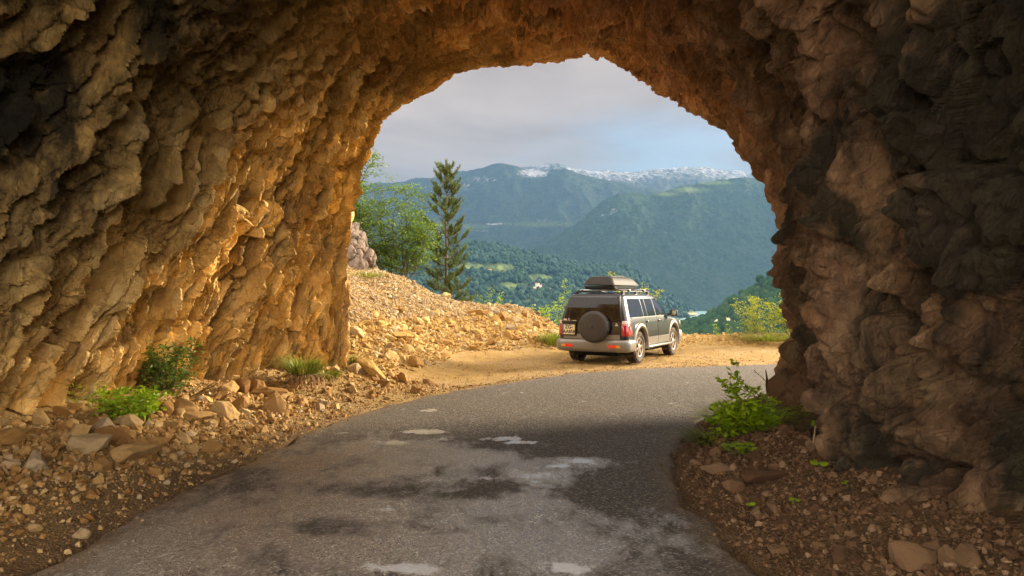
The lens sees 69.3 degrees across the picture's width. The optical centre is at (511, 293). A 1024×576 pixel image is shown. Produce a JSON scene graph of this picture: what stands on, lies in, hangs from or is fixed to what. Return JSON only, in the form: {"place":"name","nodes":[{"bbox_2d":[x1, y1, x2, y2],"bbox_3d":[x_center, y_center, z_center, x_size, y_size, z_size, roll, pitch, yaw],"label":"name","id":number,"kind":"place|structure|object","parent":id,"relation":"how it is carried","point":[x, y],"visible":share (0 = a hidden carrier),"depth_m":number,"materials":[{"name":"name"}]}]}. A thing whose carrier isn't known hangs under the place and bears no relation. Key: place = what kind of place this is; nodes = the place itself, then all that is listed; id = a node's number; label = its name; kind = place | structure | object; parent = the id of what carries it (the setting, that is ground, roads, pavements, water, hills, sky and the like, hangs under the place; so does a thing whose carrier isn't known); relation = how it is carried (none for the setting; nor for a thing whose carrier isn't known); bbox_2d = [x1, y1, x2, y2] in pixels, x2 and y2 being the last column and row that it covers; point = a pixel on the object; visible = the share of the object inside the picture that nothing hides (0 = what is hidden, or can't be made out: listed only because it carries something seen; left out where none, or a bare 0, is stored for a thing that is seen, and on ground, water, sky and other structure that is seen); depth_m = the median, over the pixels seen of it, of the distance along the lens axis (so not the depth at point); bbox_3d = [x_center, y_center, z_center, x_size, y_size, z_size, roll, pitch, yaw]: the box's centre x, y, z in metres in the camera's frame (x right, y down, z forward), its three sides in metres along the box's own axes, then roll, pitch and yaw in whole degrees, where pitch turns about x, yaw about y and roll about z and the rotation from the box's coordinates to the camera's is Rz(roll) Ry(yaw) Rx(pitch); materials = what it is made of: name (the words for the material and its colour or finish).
{"place":"outdoors","nodes":[
{"label":"outdoors","id":0,"kind":"place"},
{"bbox_2d":[31,364,776,575],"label":"road","id":1,"kind":"structure","parent":0,"point":[549,476],"depth_m":6.25,"materials":[{"name":"asphalt"}]},
{"bbox_2d":[354,163,663,249],"bbox_3d":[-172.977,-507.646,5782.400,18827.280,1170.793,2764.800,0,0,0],"label":"mountain","id":2,"kind":"structure","parent":0,"point":[519,207],"depth_m":5586.69,"materials":[{"name":"plant"}]},
{"bbox_2d":[0,269,1023,575],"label":"ground","id":3,"kind":"structure","parent":0,"point":[486,361],"depth_m":6.50,"materials":[{"name":"soil"}]},
{"bbox_2d":[0,459,20,468],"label":"rock","id":4,"kind":"object","parent":3,"relation":"on","point":[8,463],"visible":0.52,"depth_m":6.21,"materials":[{"name":"stone"}]},
{"bbox_2d":[0,427,25,446],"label":"rock","id":5,"kind":"object","parent":3,"relation":"on","point":[11,436],"visible":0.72,"depth_m":6.74,"materials":[{"name":"stone"}]},
{"bbox_2d":[6,498,19,505],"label":"rock","id":6,"kind":"object","parent":3,"relation":"on","point":[12,502],"visible":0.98,"depth_m":5.51,"materials":[{"name":"stone"}]},
{"bbox_2d":[26,523,43,531],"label":"rock","id":7,"kind":"object","parent":3,"relation":"on","point":[35,527],"visible":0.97,"depth_m":5.19,"materials":[{"name":"stone"}]},
{"bbox_2d":[25,428,44,434],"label":"rock","id":8,"kind":"object","parent":3,"relation":"on","point":[38,431],"visible":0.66,"depth_m":7.19,"materials":[{"name":"stone"}]},
{"bbox_2d":[22,449,49,471],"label":"rock","id":9,"kind":"object","parent":3,"relation":"on","point":[35,460],"visible":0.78,"depth_m":6.22,"materials":[{"name":"stone"}]},
{"bbox_2d":[32,410,49,424],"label":"rock","id":10,"kind":"object","parent":3,"relation":"on","point":[40,417],"visible":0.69,"depth_m":7.62,"materials":[{"name":"stone"}]},
{"bbox_2d":[53,406,71,416],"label":"rock","id":11,"kind":"object","parent":3,"relation":"on","point":[63,411],"visible":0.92,"depth_m":8.12,"materials":[{"name":"stone"}]},
{"bbox_2d":[59,421,73,429],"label":"rock","id":12,"kind":"object","parent":3,"relation":"on","point":[67,424],"visible":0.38,"depth_m":7.60,"materials":[{"name":"stone"}]},
{"bbox_2d":[48,381,112,408],"bbox_3d":[-4.922,1.294,8.581,0.716,0.546,0.578,0,0,0],"label":"weed","id":13,"kind":"object","parent":3,"relation":"on","point":[93,394],"visible":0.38,"depth_m":8.60,"materials":[{"name":"yellow"}]},
{"bbox_2d":[70,423,91,436],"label":"rock","id":14,"kind":"object","parent":3,"relation":"on","point":[77,429],"visible":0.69,"depth_m":7.28,"materials":[{"name":"stone"}]},
{"bbox_2d":[72,528,91,538],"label":"rock","id":15,"kind":"object","parent":3,"relation":"on","point":[82,533],"visible":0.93,"depth_m":5.26,"materials":[{"name":"stone"}]},
{"bbox_2d":[66,433,112,454],"bbox_3d":[-4.026,1.433,7.035,0.390,0.196,0.315,6,-2,-17],"label":"rock","id":16,"kind":"object","parent":3,"relation":"on","point":[86,444],"visible":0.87,"depth_m":6.95,"materials":[{"name":"stone"}]},
{"bbox_2d":[87,416,102,428],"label":"rock","id":17,"kind":"object","parent":3,"relation":"on","point":[95,419],"visible":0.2,"depth_m":7.83,"materials":[{"name":"stone"}]},
{"bbox_2d":[88,417,114,433],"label":"rock","id":18,"kind":"object","parent":3,"relation":"on","point":[103,422],"visible":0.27,"depth_m":7.57,"materials":[{"name":"stone"}]},
{"bbox_2d":[93,457,112,471],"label":"rock","id":19,"kind":"object","parent":3,"relation":"on","point":[100,464],"visible":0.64,"depth_m":6.52,"materials":[{"name":"stone"}]},
{"bbox_2d":[94,425,130,443],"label":"rock","id":20,"kind":"object","parent":3,"relation":"on","point":[116,433],"visible":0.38,"depth_m":7.34,"materials":[{"name":"stone"}]},
{"bbox_2d":[108,438,128,447],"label":"rock","id":21,"kind":"object","parent":3,"relation":"on","point":[117,442],"visible":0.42,"depth_m":7.29,"materials":[{"name":"stone"}]},
{"bbox_2d":[118,414,143,426],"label":"rock","id":22,"kind":"object","parent":3,"relation":"on","point":[129,420],"visible":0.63,"depth_m":8.16,"materials":[{"name":"stone"}]},
{"bbox_2d":[87,384,176,420],"bbox_3d":[-4.335,1.342,8.481,0.918,0.659,0.840,0,0,-22],"label":"weed","id":23,"kind":"object","parent":3,"relation":"on","point":[150,400],"visible":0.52,"depth_m":8.37,"materials":[{"name":"green"}]},
{"bbox_2d":[110,443,161,462],"bbox_3d":[-3.562,1.498,7.059,0.247,0.184,0.477,6,2,21],"label":"rock","id":24,"kind":"object","parent":3,"relation":"on","point":[122,453],"visible":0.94,"depth_m":6.92,"materials":[{"name":"stone"}]},
{"bbox_2d":[131,438,148,443],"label":"rock","id":25,"kind":"object","parent":3,"relation":"on","point":[139,440],"visible":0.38,"depth_m":7.35,"materials":[{"name":"stone"}]},
{"bbox_2d":[147,467,163,476],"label":"rock","id":26,"kind":"object","parent":3,"relation":"on","point":[156,471],"visible":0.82,"depth_m":6.67,"materials":[{"name":"stone"}]},
{"bbox_2d":[146,436,167,446],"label":"rock","id":27,"kind":"object","parent":3,"relation":"on","point":[161,441],"visible":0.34,"depth_m":7.52,"materials":[{"name":"stone"}]},
{"bbox_2d":[159,400,173,415],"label":"rock","id":28,"kind":"object","parent":3,"relation":"on","point":[169,406],"visible":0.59,"depth_m":8.88,"materials":[{"name":"stone"}]},
{"bbox_2d":[136,337,206,395],"bbox_3d":[-4.615,1.038,9.914,0.998,0.944,1.041,0,0,-25],"label":"bush","id":29,"kind":"object","parent":3,"relation":"on","point":[151,368],"visible":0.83,"depth_m":9.81,"materials":[{"name":"green plant"}]},
{"bbox_2d":[162,420,181,429],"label":"rock","id":30,"kind":"object","parent":3,"relation":"on","point":[173,424],"visible":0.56,"depth_m":8.42,"materials":[{"name":"stone"}]},
{"bbox_2d":[175,408,185,417],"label":"rock","id":31,"kind":"object","parent":3,"relation":"on","point":[179,412],"visible":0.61,"depth_m":8.99,"materials":[{"name":"stone"}]},
{"bbox_2d":[173,397,198,412],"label":"rock","id":32,"kind":"object","parent":3,"relation":"on","point":[187,405],"visible":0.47,"depth_m":9.09,"materials":[{"name":"stone"}]},
{"bbox_2d":[185,443,199,452],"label":"rock","id":33,"kind":"object","parent":3,"relation":"on","point":[193,448],"visible":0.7,"depth_m":7.62,"materials":[{"name":"stone"}]},
{"bbox_2d":[183,411,217,421],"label":"rock","id":34,"kind":"object","parent":3,"relation":"on","point":[198,416],"visible":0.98,"depth_m":8.88,"materials":[{"name":"stone"}]},
{"bbox_2d":[189,369,220,398],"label":"dry branch","id":35,"kind":"object","parent":3,"relation":"on","point":[199,392],"visible":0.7,"depth_m":9.80,"materials":[{"name":"brown plant"}]},
{"bbox_2d":[201,440,221,452],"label":"rock","id":36,"kind":"object","parent":3,"relation":"on","point":[211,446],"visible":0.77,"depth_m":7.74,"materials":[{"name":"stone"}]},
{"bbox_2d":[208,401,240,420],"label":"rock","id":37,"kind":"object","parent":3,"relation":"on","point":[227,410],"visible":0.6,"depth_m":9.21,"materials":[{"name":"stone"}]},
{"bbox_2d":[217,380,238,392],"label":"rock","id":38,"kind":"object","parent":3,"relation":"on","point":[231,386],"visible":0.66,"depth_m":10.20,"materials":[{"name":"stone"}]},
{"bbox_2d":[0,364,476,571],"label":"rubble","id":39,"kind":"object","parent":3,"relation":"on","point":[187,436],"visible":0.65,"depth_m":7.86,"materials":[{"name":"stone"}]},
{"bbox_2d":[231,396,250,408],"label":"rock","id":40,"kind":"object","parent":3,"relation":"on","point":[242,402],"visible":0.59,"depth_m":9.78,"materials":[{"name":"stone"}]},
{"bbox_2d":[235,378,249,393],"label":"rock","id":41,"kind":"object","parent":3,"relation":"on","point":[243,384],"visible":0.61,"depth_m":10.44,"materials":[{"name":"stone"}]},
{"bbox_2d":[249,379,265,390],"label":"rock","id":42,"kind":"object","parent":3,"relation":"on","point":[255,383],"visible":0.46,"depth_m":10.75,"materials":[{"name":"stone"}]},
{"bbox_2d":[250,387,287,395],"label":"rock","id":43,"kind":"object","parent":3,"relation":"on","point":[265,391],"visible":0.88,"depth_m":10.64,"materials":[{"name":"stone"}]},
{"bbox_2d":[263,391,286,412],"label":"rock","id":44,"kind":"object","parent":3,"relation":"on","point":[275,401],"visible":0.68,"depth_m":9.99,"materials":[{"name":"stone"}]},
{"bbox_2d":[260,352,350,396],"bbox_3d":[-3.282,1.217,11.580,1.488,0.702,1.581,0,0,0],"label":"grass tuft","id":45,"kind":"object","parent":3,"relation":"on","point":[298,369],"visible":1,"depth_m":11.38,"materials":[{"name":"green"}]},
{"bbox_2d":[314,366,346,378],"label":"grass tuft","id":46,"kind":"object","parent":3,"relation":"on","point":[330,373],"visible":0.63,"depth_m":12.49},
{"bbox_2d":[347,363,362,372],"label":"rock","id":47,"kind":"object","parent":3,"relation":"on","point":[353,367],"visible":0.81,"depth_m":13.48,"materials":[{"name":"stone"}]},
{"bbox_2d":[351,326,363,337],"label":"rock","id":48,"kind":"object","parent":3,"relation":"on","point":[358,331],"visible":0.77,"depth_m":16.58,"materials":[{"name":"stone"}]},
{"bbox_2d":[347,222,376,270],"bbox_3d":[-5.286,-1.188,24.119,1.763,2.298,1.420,0,0,0],"label":"rock outcrop","id":49,"kind":"object","parent":3,"relation":"on","point":[361,254],"visible":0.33,"depth_m":23.83,"materials":[{"name":"grey stone"}]},
{"bbox_2d":[354,355,385,379],"bbox_3d":[-2.599,1.391,13.716,0.978,0.196,0.248,32,20,35],"label":"rock","id":50,"kind":"object","parent":3,"relation":"on","point":[369,367],"visible":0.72,"depth_m":13.65,"materials":[{"name":"stone"}]},
{"bbox_2d":[352,148,389,234],"bbox_3d":[-5.568,-3.200,24.974,2.888,4.848,2.142,0,0,0],"label":"broadleaf tree","id":51,"kind":"object","parent":3,"relation":"on","point":[357,205],"visible":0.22,"depth_m":25.03,"materials":[{"name":"green plant"}]},
{"bbox_2d":[350,269,400,277],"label":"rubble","id":52,"kind":"object","parent":3,"relation":"on","point":[368,275],"visible":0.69,"depth_m":22.66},
{"bbox_2d":[384,350,399,359],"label":"rock","id":53,"kind":"object","parent":3,"relation":"on","point":[390,355],"visible":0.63,"depth_m":15.87,"materials":[{"name":"stone"}]},
{"bbox_2d":[352,173,447,278],"bbox_3d":[-4.234,-2.057,26.368,4.033,4.298,3.520,0,0,0],"label":"broadleaf tree","id":54,"kind":"object","parent":3,"relation":"on","point":[393,256],"visible":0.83,"depth_m":25.89,"materials":[{"name":"green plant"}]},
{"bbox_2d":[392,331,413,340],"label":"rock","id":55,"kind":"object","parent":3,"relation":"on","point":[405,336],"visible":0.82,"depth_m":17.64,"materials":[{"name":"stone"}]},
{"bbox_2d":[402,344,415,353],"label":"rock","id":56,"kind":"object","parent":3,"relation":"on","point":[409,348],"visible":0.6,"depth_m":17.04,"materials":[{"name":"stone"}]},
{"bbox_2d":[408,355,423,366],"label":"rock","id":57,"kind":"object","parent":3,"relation":"on","point":[415,361],"visible":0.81,"depth_m":16.03,"materials":[{"name":"stone"}]},
{"bbox_2d":[347,265,540,326],"bbox_3d":[-2.546,-0.211,19.497,7.009,2.148,10.978,0,0,0],"label":"rubble","id":58,"kind":"object","parent":3,"relation":"on","point":[429,299],"visible":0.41,"depth_m":22.54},
{"bbox_2d":[420,159,477,301],"bbox_3d":[-2.301,-1.623,27.741,2.293,6.926,2.416,0,0,39],"label":"pine tree","id":59,"kind":"object","parent":3,"relation":"on","point":[445,169],"visible":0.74,"depth_m":27.45,"materials":[{"name":"green plant"}]},
{"bbox_2d":[465,309,488,314],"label":"rock","id":60,"kind":"object","parent":3,"relation":"on","point":[479,312],"visible":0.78,"depth_m":23.14,"materials":[{"name":"stone"}]},
{"bbox_2d":[503,330,514,339],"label":"rock","id":61,"kind":"object","parent":3,"relation":"on","point":[507,333],"visible":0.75,"depth_m":21.79,"materials":[{"name":"stone"}]},
{"bbox_2d":[0,0,1023,545],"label":"rock tunnel","id":62,"kind":"object","parent":3,"relation":"on","point":[180,172],"visible":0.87,"depth_m":7.89,"materials":[{"name":"stone"}]},
{"bbox_2d":[529,304,553,320],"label":"bush","id":63,"kind":"object","parent":3,"relation":"on","point":[546,315],"visible":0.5,"depth_m":24.99,"materials":[{"name":"green plant"}]},
{"bbox_2d":[535,329,559,344],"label":"grass tuft","id":64,"kind":"object","parent":3,"relation":"on","point":[551,338],"visible":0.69,"depth_m":21.92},
{"bbox_2d":[552,280,571,323],"bbox_3d":[1.713,0.515,25.221,0.745,2.060,0.838,0,0,38],"label":"sapling","id":65,"kind":"object","parent":3,"relation":"on","point":[561,299],"visible":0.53,"depth_m":25.16,"materials":[{"name":"green plant"}]},
{"bbox_2d":[342,268,790,395],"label":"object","id":66,"kind":"structure","parent":3,"relation":"on","point":[381,342],"depth_m":20.73,"materials":[{"name":"gravel"}]},
{"bbox_2d":[557,276,681,362],"bbox_3d":[3.075,0.646,20.160,2.280,2.211,5.043,0,0,29],"label":"car","id":67,"kind":"object","parent":3,"relation":"on","point":[634,327],"visible":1,"depth_m":18.42,"materials":[{"name":"grey paint"}]},
{"bbox_2d":[607,271,663,298],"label":"shrub","id":68,"kind":"object","parent":3,"relation":"on","point":[662,290],"visible":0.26,"depth_m":25.49,"materials":[{"name":"green plant"}]},
{"bbox_2d":[649,423,752,448],"bbox_3d":[2.318,1.619,8.407,1.443,0.163,1.443,0,0,-44],"label":"grass tuft","id":69,"kind":"object","parent":3,"relation":"on","point":[698,436],"visible":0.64,"depth_m":8.44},
{"bbox_2d":[700,461,729,474],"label":"rock","id":70,"kind":"object","parent":3,"relation":"on","point":[715,468],"visible":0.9,"depth_m":6.97,"materials":[{"name":"brown stone"}]},
{"bbox_2d":[706,427,728,437],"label":"seedling","id":71,"kind":"object","parent":3,"relation":"on","point":[715,432],"visible":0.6,"depth_m":8.48,"materials":[{"name":"green"}]},
{"bbox_2d":[721,477,744,493],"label":"rock","id":72,"kind":"object","parent":3,"relation":"on","point":[731,485],"visible":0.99,"depth_m":6.37,"materials":[{"name":"brown stone"}]},
{"bbox_2d":[720,441,758,455],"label":"seedling","id":73,"kind":"object","parent":3,"relation":"on","point":[740,447],"visible":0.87,"depth_m":7.50,"materials":[{"name":"green"}]},
{"bbox_2d":[674,396,810,432],"bbox_3d":[2.814,1.405,8.717,2.077,0.330,1.985,0,0,0],"label":"grass tuft","id":74,"kind":"object","parent":3,"relation":"on","point":[764,418],"visible":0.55,"depth_m":8.46,"materials":[{"name":"green plant"}]},
{"bbox_2d":[704,359,781,437],"bbox_3d":[2.658,1.290,8.528,0.886,1.123,0.702,0,0,0],"label":"weed","id":75,"kind":"object","parent":3,"relation":"on","point":[734,411],"visible":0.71,"depth_m":8.46,"materials":[{"name":"green"}]},
{"bbox_2d":[717,329,789,341],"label":"grass tuft","id":76,"kind":"object","parent":3,"relation":"on","point":[770,337],"visible":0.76,"depth_m":23.43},
{"bbox_2d":[729,296,779,335],"bbox_3d":[8.116,0.830,24.599,1.736,1.583,1.385,0,0,13],"label":"bush","id":77,"kind":"object","parent":3,"relation":"on","point":[754,325],"visible":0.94,"depth_m":24.58,"materials":[{"name":"green plant"}]},
{"bbox_2d":[729,415,780,433],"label":"seedling","id":78,"kind":"object","parent":3,"relation":"on","point":[760,421],"visible":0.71,"depth_m":8.21,"materials":[{"name":"green"}]},
{"bbox_2d":[741,468,788,482],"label":"rock","id":79,"kind":"object","parent":3,"relation":"on","point":[757,475],"visible":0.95,"depth_m":6.43,"materials":[{"name":"brown stone"}]},
{"bbox_2d":[766,502,782,514],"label":"rock","id":80,"kind":"object","parent":3,"relation":"on","point":[774,508],"visible":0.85,"depth_m":5.70,"materials":[{"name":"brown stone"}]},
{"bbox_2d":[763,293,790,334],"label":"bush","id":81,"kind":"object","parent":3,"relation":"on","point":[779,320],"visible":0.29,"depth_m":24.05,"materials":[{"name":"green plant"}]},
{"bbox_2d":[767,544,788,556],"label":"rock","id":82,"kind":"object","parent":3,"relation":"on","point":[778,549],"visible":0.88,"depth_m":4.91,"materials":[{"name":"brown stone"}]},
{"bbox_2d":[765,368,805,404],"bbox_3d":[3.775,1.141,9.556,0.986,0.602,0.564,-20,19,-30],"label":"rock","id":83,"kind":"object","parent":3,"relation":"on","point":[774,385],"visible":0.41,"depth_m":9.36,"materials":[{"name":"brown stone"}]},
{"bbox_2d":[779,446,791,453],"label":"rock","id":84,"kind":"object","parent":3,"relation":"on","point":[787,449],"visible":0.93,"depth_m":7.20,"materials":[{"name":"brown stone"}]},
{"bbox_2d":[809,503,820,512],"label":"rock","id":85,"kind":"object","parent":3,"relation":"on","point":[814,508],"visible":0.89,"depth_m":5.58,"materials":[{"name":"brown stone"}]},
{"bbox_2d":[811,449,821,458],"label":"rock","id":86,"kind":"object","parent":3,"relation":"on","point":[814,452],"visible":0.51,"depth_m":6.86,"materials":[{"name":"brown stone"}]},
{"bbox_2d":[811,540,825,548],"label":"rock","id":87,"kind":"object","parent":3,"relation":"on","point":[818,543],"visible":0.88,"depth_m":4.89,"materials":[{"name":"brown stone"}]},
{"bbox_2d":[810,459,827,468],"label":"seedling","id":88,"kind":"object","parent":3,"relation":"on","point":[815,462],"visible":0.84,"depth_m":6.47,"materials":[{"name":"green"}]},
{"bbox_2d":[832,544,849,564],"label":"rock","id":89,"kind":"object","parent":3,"relation":"on","point":[840,552],"visible":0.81,"depth_m":4.60,"materials":[{"name":"brown stone"}]},
{"bbox_2d":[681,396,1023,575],"bbox_3d":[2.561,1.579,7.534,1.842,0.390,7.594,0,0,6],"label":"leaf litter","id":90,"kind":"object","parent":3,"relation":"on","point":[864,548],"visible":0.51,"depth_m":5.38,"materials":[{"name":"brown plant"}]},
{"bbox_2d":[862,562,875,572],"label":"rock","id":91,"kind":"object","parent":3,"relation":"on","point":[866,566],"visible":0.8,"depth_m":4.38,"materials":[{"name":"brown stone"}]},
{"bbox_2d":[896,501,914,516],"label":"rock","id":92,"kind":"object","parent":3,"relation":"on","point":[905,507],"visible":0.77,"depth_m":5.11,"materials":[{"name":"brown stone"}]},
{"bbox_2d":[888,539,937,572],"bbox_3d":[2.392,1.550,4.368,0.274,0.186,0.250,0,0,-23],"label":"rock","id":93,"kind":"object","parent":3,"relation":"on","point":[907,556],"visible":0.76,"depth_m":4.31,"materials":[{"name":"brown stone"}]},
{"bbox_2d":[912,525,923,533],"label":"rock","id":94,"kind":"object","parent":3,"relation":"on","point":[916,529],"visible":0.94,"depth_m":4.78,"materials":[{"name":"brown stone"}]},
{"bbox_2d":[921,563,936,572],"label":"rock","id":95,"kind":"object","parent":3,"relation":"on","point":[927,566],"visible":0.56,"depth_m":4.21,"materials":[{"name":"brown stone"}]},
{"bbox_2d":[920,539,943,550],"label":"rock","id":96,"kind":"object","parent":3,"relation":"on","point":[935,544],"visible":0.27,"depth_m":4.41,"materials":[{"name":"brown stone"}]},
{"bbox_2d":[937,544,957,565],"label":"rock","id":97,"kind":"object","parent":3,"relation":"on","point":[946,553],"visible":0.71,"depth_m":4.24,"materials":[{"name":"brown stone"}]},
{"bbox_2d":[954,543,980,569],"bbox_3d":[2.589,1.499,4.220,0.139,0.136,0.233,21,28,32],"label":"rock","id":98,"kind":"object","parent":3,"relation":"on","point":[968,556],"visible":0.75,"depth_m":4.17,"materials":[{"name":"brown stone"}]},
{"bbox_2d":[1000,547,1019,559],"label":"rock","id":99,"kind":"object","parent":3,"relation":"on","point":[1005,551],"visible":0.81,"depth_m":4.17,"materials":[{"name":"brown stone"}]},
{"bbox_2d":[0,363,1023,575],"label":"gravel","id":100,"kind":"structure","parent":0,"point":[806,440],"depth_m":5.59,"materials":[{"name":"gravel"}]},
{"bbox_2d":[378,243,697,318],"bbox_3d":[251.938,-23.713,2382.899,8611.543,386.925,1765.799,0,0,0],"label":"foothill","id":101,"kind":"structure","parent":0,"point":[501,266],"depth_m":2107.06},
{"bbox_2d":[401,239,696,325],"bbox_3d":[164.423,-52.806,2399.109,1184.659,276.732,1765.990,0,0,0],"label":"forest","id":102,"kind":"object","parent":101,"relation":"on","point":[575,269],"visible":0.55,"depth_m":2165.88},
{"bbox_2d":[359,54,751,186],"label":"sky","id":103,"kind":"structure","parent":0,"point":[585,113],"materials":[{"name":"grey"}]},
{"bbox_2d":[523,163,754,190],"bbox_3d":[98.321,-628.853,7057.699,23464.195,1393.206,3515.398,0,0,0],"label":"mountain","id":104,"kind":"structure","parent":0,"point":[661,179],"depth_m":7307.37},
{"bbox_2d":[534,177,778,310],"bbox_3d":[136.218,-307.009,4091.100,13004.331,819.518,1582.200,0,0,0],"label":"forested hill","id":105,"kind":"structure","parent":0,"point":[702,246],"depth_m":3837.13,"materials":[{"name":"plant"}]},
{"bbox_3d":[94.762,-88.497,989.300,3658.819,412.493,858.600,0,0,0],"label":"hillside","id":106,"kind":"structure","parent":0,"visible":0},
{"bbox_2d":[679,271,791,334],"bbox_3d":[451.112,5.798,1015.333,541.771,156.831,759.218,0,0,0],"label":"forest","id":107,"kind":"object","parent":106,"relation":"on","point":[762,288],"visible":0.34,"depth_m":991.78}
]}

